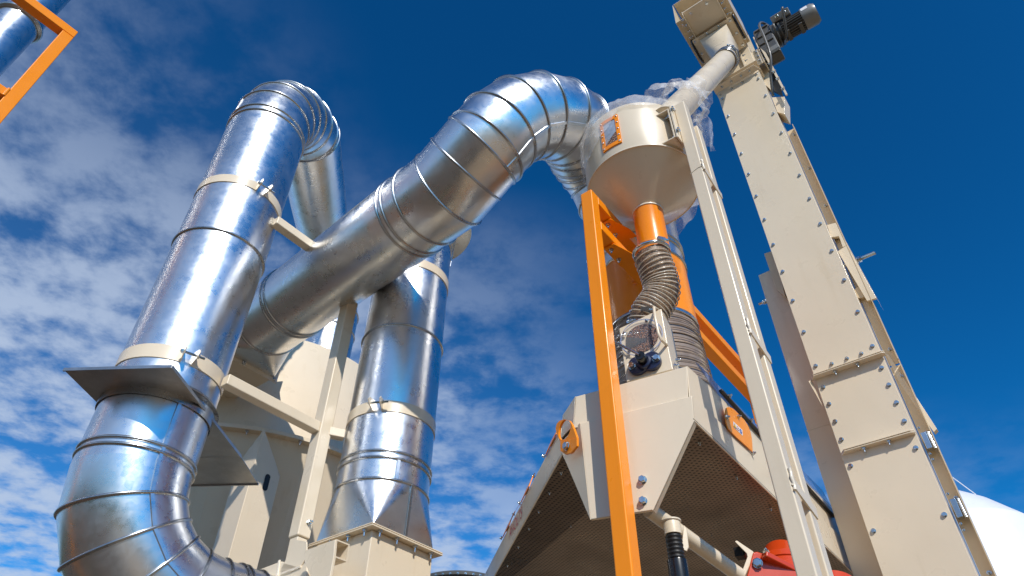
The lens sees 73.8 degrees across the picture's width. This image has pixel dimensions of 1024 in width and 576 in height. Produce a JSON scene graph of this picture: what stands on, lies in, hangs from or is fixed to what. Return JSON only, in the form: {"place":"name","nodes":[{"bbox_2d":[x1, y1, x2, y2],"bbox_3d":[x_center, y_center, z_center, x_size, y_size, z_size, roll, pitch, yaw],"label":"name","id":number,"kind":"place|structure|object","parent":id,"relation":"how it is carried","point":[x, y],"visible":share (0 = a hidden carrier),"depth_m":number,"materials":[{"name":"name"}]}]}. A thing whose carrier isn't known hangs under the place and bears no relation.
{"place":"outdoors","nodes":[
{"label":"outdoors","id":0,"kind":"place"},
{"bbox_2d":[0,0,70,75],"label":"air duct","id":1,"kind":"object","parent":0,"point":[21,30],"visible":0.96,"depth_m":4.37,"materials":[{"name":"metal"}]},
{"bbox_2d":[0,0,1023,575],"label":"sky","id":2,"kind":"structure","parent":0,"point":[907,116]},
{"label":"yard","id":3,"kind":"structure","parent":0,"visible":0},
{"bbox_2d":[0,0,77,123],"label":"pipe guard","id":4,"kind":"object","parent":3,"relation":"on","point":[13,96],"visible":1,"depth_m":3.76,"materials":[{"name":"orange metal"}]},
{"bbox_2d":[189,340,358,569],"bbox_3d":[-1.919,2.594,3.891,2.474,4.446,2.242,-27,-48,27],"label":"cyclone","id":5,"kind":"object","parent":3,"relation":"on","point":[251,525],"visible":0.14,"depth_m":3.96,"materials":[{"name":"metal"}]},
{"bbox_2d":[220,217,357,575],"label":"duct frame","id":6,"kind":"object","parent":3,"relation":"on","point":[324,559],"visible":0.81,"depth_m":2.85,"materials":[{"name":"metal"}]},
{"bbox_2d":[53,80,358,575],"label":"air duct","id":7,"kind":"object","parent":6,"relation":"attached to","point":[155,444],"visible":0.86,"depth_m":2.69,"materials":[{"name":"metal"}]},
{"bbox_2d":[233,69,687,383],"bbox_3d":[-0.509,-0.371,3.552,2.559,0.945,1.176,-13,-43,15],"label":"air duct","id":8,"kind":"object","parent":6,"relation":"attached to","point":[482,151],"visible":0.66,"depth_m":3.09,"materials":[{"name":"metal"}]},
{"bbox_2d":[308,522,442,575],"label":"fan box","id":9,"kind":"object","parent":3,"relation":"on","point":[375,549],"visible":0.79,"depth_m":2.62,"materials":[{"name":"metal"}]},
{"bbox_2d":[317,228,471,547],"bbox_3d":[-0.556,0.306,3.463,0.624,2.016,0.624,1,-41,0],"label":"exhaust stack","id":10,"kind":"object","parent":9,"relation":"on","point":[384,474],"visible":0.69,"depth_m":3.04,"materials":[{"name":"metal"}]},
{"bbox_2d":[430,570,484,575],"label":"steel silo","id":11,"kind":"object","parent":3,"relation":"on","point":[456,573],"visible":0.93,"depth_m":9.31,"materials":[{"name":"metal"}]},
{"bbox_2d":[581,189,756,575],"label":"orange frame","id":12,"kind":"object","parent":3,"relation":"on","point":[608,232],"visible":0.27,"depth_m":2.24,"materials":[{"name":"metal"}]},
{"bbox_2d":[606,253,696,323],"bbox_3d":[0.624,0.081,3.138,0.400,0.349,0.400,1,-41,0],"label":"exhaust tube","id":13,"kind":"object","parent":12,"relation":"attached to","point":[624,288],"visible":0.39,"depth_m":3.02,"materials":[{"name":"orange metal"}]},
{"bbox_2d":[612,307,712,388],"bbox_3d":[0.634,0.396,2.879,0.433,0.521,0.436,1,-41,0],"label":"exhaust hose","id":14,"kind":"object","parent":13,"relation":"attached to","point":[689,344],"visible":0.19,"depth_m":2.81,"materials":[{"name":"metal"}]},
{"bbox_2d":[484,362,852,575],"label":"grain cleaner","id":15,"kind":"object","parent":12,"relation":"attached to","point":[698,465],"visible":0.88,"depth_m":2.31,"materials":[{"name":"metal"}]},
{"bbox_2d":[614,306,680,382],"bbox_3d":[0.456,0.211,2.362,0.235,0.272,0.206,-18,-45,20],"label":"sight box","id":16,"kind":"object","parent":15,"relation":"attached to","point":[647,343],"visible":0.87,"depth_m":2.32,"materials":[{"name":"metal"}]},
{"bbox_2d":[626,324,657,351],"bbox_3d":[0.447,0.172,2.351,0.117,0.116,0.002,-18,-45,20],"label":"grain window","id":17,"kind":"structure","parent":16,"relation":"in","point":[644,341],"depth_m":2.35,"materials":[{"name":"clear glass"}]},
{"bbox_2d":[626,236,680,323],"bbox_3d":[0.514,0.000,2.530,0.228,0.350,0.192,-22,-46,23],"label":"feed hose","id":18,"kind":"object","parent":16,"relation":"attached to","point":[656,268],"visible":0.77,"depth_m":2.49,"materials":[{"name":"beige"}]},
{"bbox_2d":[661,517,689,575],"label":"spring strut","id":19,"kind":"object","parent":15,"relation":"hanging from","point":[677,561],"visible":1,"depth_m":1.89,"materials":[{"name":"rubber"}]},
{"bbox_2d":[733,540,850,575],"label":"vibration motor","id":20,"kind":"object","parent":15,"relation":"attached to","point":[774,558],"visible":0.78,"depth_m":2.11,"materials":[{"name":"metal"}]},
{"bbox_2d":[656,101,832,575],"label":"support column","id":21,"kind":"structure","parent":3,"relation":"on","point":[799,517],"depth_m":1.97,"materials":[{"name":"metal"}]},
{"bbox_2d":[583,102,696,230],"bbox_3d":[0.549,-0.476,2.909,0.470,0.495,0.470,1,-41,0],"label":"intake hopper","id":22,"kind":"object","parent":21,"relation":"attached to","point":[632,163],"visible":0.75,"depth_m":2.75,"materials":[{"name":"beige metal"}]},
{"bbox_2d":[599,114,621,152],"bbox_3d":[0.405,-0.637,2.808,0.088,0.191,0.012,-28,-49,28],"label":"window frame","id":23,"kind":"structure","parent":22,"relation":"in","point":[610,128],"depth_m":2.81,"materials":[{"name":"orange metal"}]},
{"bbox_2d":[633,204,670,255],"bbox_3d":[0.547,-0.219,2.681,0.128,0.248,0.128,1,-41,0],"label":"outlet tube","id":24,"kind":"object","parent":22,"relation":"hanging from","point":[649,222],"visible":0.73,"depth_m":2.65,"materials":[{"name":"orange metal"}]},
{"bbox_2d":[758,271,882,575],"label":"return leg","id":25,"kind":"object","parent":3,"relation":"on","point":[858,547],"visible":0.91,"depth_m":3.16,"materials":[{"name":"metal"}]},
{"bbox_2d":[673,0,996,575],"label":"bucket elevator","id":26,"kind":"object","parent":3,"relation":"on","point":[917,519],"visible":0.97,"depth_m":3.23,"materials":[{"name":"metal"}]},
{"bbox_2d":[655,24,739,115],"bbox_3d":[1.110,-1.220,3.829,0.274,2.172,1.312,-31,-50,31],"label":"spout pipe","id":27,"kind":"object","parent":26,"relation":"attached to","point":[721,48],"visible":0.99,"depth_m":3.60,"materials":[{"name":"metal"}]},
{"bbox_2d":[751,4,821,96],"bbox_3d":[1.917,-1.659,4.686,0.484,0.759,0.254,-31,-50,31],"label":"gear motor","id":28,"kind":"object","parent":26,"relation":"attached to","point":[784,28],"visible":0.99,"depth_m":4.78,"materials":[{"name":"metal"}]},
{"label":"field","id":29,"kind":"structure","parent":0,"visible":0},
{"bbox_2d":[959,490,1023,575],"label":"white tank","id":30,"kind":"object","parent":29,"relation":"on","point":[999,527],"visible":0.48,"depth_m":29.74,"materials":[{"name":"metal"}]}
]}

